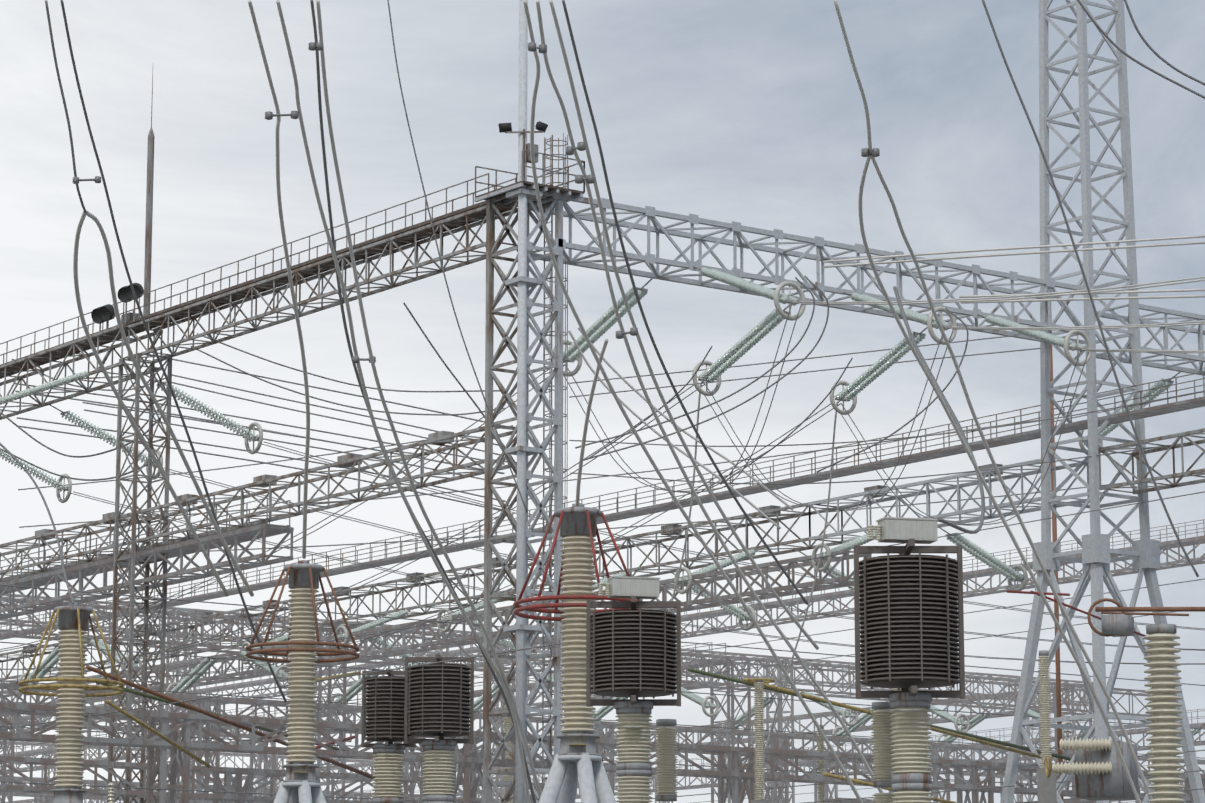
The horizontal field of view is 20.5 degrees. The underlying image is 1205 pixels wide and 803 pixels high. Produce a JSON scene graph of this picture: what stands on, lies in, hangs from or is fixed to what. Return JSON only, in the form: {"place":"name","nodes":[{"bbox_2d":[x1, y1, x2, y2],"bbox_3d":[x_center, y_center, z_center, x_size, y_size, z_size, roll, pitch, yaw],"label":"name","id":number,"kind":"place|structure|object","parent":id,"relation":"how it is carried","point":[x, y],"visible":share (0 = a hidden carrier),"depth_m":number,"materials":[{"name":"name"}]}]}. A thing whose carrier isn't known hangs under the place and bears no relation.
{"place":"outdoors","nodes":[
{"label":"outdoors","id":0,"kind":"place"},
{"bbox_2d":[474,183,582,802],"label":"white gantry","id":1,"kind":"object","parent":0,"point":[556,421],"visible":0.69,"depth_m":112.50,"materials":[{"name":"metal"}]},
{"bbox_2d":[0,0,1204,802],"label":"conductors","id":2,"kind":"object","parent":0,"point":[318,46],"depth_m":88.55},
{"bbox_2d":[18,281,1193,763],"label":"corona rings","id":3,"kind":"object","parent":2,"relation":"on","point":[718,385],"visible":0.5,"depth_m":139.34,"materials":[{"name":"paint"}]},
{"bbox_2d":[0,0,1204,802],"label":"sky","id":4,"kind":"structure","parent":0,"point":[750,113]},
{"label":"ground","id":5,"kind":"structure","parent":0,"visible":0},
{"bbox_2d":[99,74,537,802],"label":"rusty gantry","id":6,"kind":"object","parent":5,"relation":"on","point":[135,550],"visible":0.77,"depth_m":133.77,"materials":[{"name":"grey metal"}]},
{"bbox_2d":[91,121,547,323],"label":"floodlights","id":7,"kind":"object","parent":6,"relation":"attached to","point":[102,314],"visible":0.92,"depth_m":135.48,"materials":[{"name":"metal"}]},
{"bbox_2d":[273,0,615,802],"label":"white pipes and legs","id":8,"kind":"object","parent":5,"relation":"on","point":[587,772],"visible":0.9,"depth_m":110.17,"materials":[{"name":"white metal"}]},
{"bbox_2d":[0,396,1204,802],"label":"background gantries","id":9,"kind":"object","parent":5,"relation":"on","point":[740,782],"visible":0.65,"depth_m":162.19,"materials":[{"name":"metal"}]},
{"bbox_2d":[94,668,1071,760],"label":"green bus","id":10,"kind":"object","parent":9,"relation":"on","point":[690,670],"visible":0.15,"depth_m":114.67,"materials":[{"name":"paint"}]},
{"bbox_2d":[0,267,1200,755],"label":"glass insulators","id":11,"kind":"object","parent":9,"relation":"on","point":[736,351],"visible":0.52,"depth_m":138.18,"materials":[{"name":"green"}]},
{"bbox_2d":[50,266,1204,733],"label":"string hardware","id":12,"kind":"object","parent":9,"relation":"on","point":[674,574],"visible":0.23,"depth_m":137.50,"materials":[{"name":"grey metal"}]},
{"bbox_2d":[0,135,1204,802],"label":"old gantry","id":13,"kind":"object","parent":5,"relation":"on","point":[488,565],"visible":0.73,"depth_m":126.45,"materials":[{"name":"metal"}]},
{"bbox_2d":[0,181,583,378],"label":"catwalk deck","id":14,"kind":"structure","parent":13,"relation":"on","point":[338,252],"depth_m":126.23,"materials":[{"name":"metal"}]},
{"bbox_2d":[0,129,1204,778],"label":"handrails","id":15,"kind":"object","parent":13,"relation":"on","point":[564,183],"visible":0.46,"depth_m":132.74,"materials":[{"name":"grey metal"}]},
{"bbox_2d":[86,314,1204,798],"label":"brown cage","id":16,"kind":"object","parent":5,"relation":"on","point":[356,648],"visible":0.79,"depth_m":92.11,"materials":[{"name":"paint"}]},
{"bbox_2d":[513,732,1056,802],"bbox_3d":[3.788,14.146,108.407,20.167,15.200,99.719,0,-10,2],"label":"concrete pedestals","id":17,"kind":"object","parent":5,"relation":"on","point":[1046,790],"visible":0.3,"depth_m":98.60,"materials":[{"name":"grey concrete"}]},
{"bbox_2d":[50,503,1176,802],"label":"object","id":18,"kind":"object","parent":17,"relation":"on","point":[1114,785],"visible":0.96,"depth_m":84.50,"materials":[{"name":"grey metal"}]},
{"bbox_2d":[54,535,595,786],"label":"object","id":19,"kind":"object","parent":18,"relation":"on","point":[578,566],"visible":0.9,"depth_m":90.58,"materials":[{"name":"beige ceramic"}]},
{"bbox_2d":[293,744,585,772],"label":"yellow sign plates","id":20,"kind":"object","parent":18,"relation":"on","point":[529,749],"visible":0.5,"depth_m":75.95,"materials":[{"name":"paint"}]},
{"bbox_2d":[18,608,1051,802],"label":"yellow cage","id":21,"kind":"object","parent":18,"relation":"attached to","point":[87,687],"visible":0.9,"depth_m":93.88,"materials":[{"name":"paint"}]},
{"bbox_2d":[107,525,1184,802],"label":"porcelain posts","id":22,"kind":"object","parent":18,"relation":"on","point":[901,741],"visible":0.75,"depth_m":68.10,"materials":[{"name":"beige ceramic"}]},
{"bbox_2d":[625,709,919,727],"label":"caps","id":23,"kind":"object","parent":22,"relation":"on","point":[899,710],"visible":0.67,"depth_m":59.24,"materials":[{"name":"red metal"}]},
{"bbox_2d":[361,539,964,746],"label":"line traps","id":24,"kind":"object","parent":18,"relation":"on","point":[907,602],"visible":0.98,"depth_m":68.02,"materials":[{"name":"metal"}]},
{"bbox_2d":[607,517,937,598],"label":"trap boxes","id":25,"kind":"object","parent":24,"relation":"on","point":[904,530],"visible":0.92,"depth_m":60.30,"materials":[{"name":"white metal"}]},
{"bbox_2d":[315,510,1146,748],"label":"red cage","id":26,"kind":"object","parent":18,"relation":"attached to","point":[538,607],"visible":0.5,"depth_m":76.99,"materials":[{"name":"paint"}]},
{"bbox_2d":[527,0,1204,802],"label":"white gantry","id":27,"kind":"object","parent":5,"relation":"on","point":[1097,560],"visible":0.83,"depth_m":128.55,"materials":[{"name":"grey metal"}]}
]}

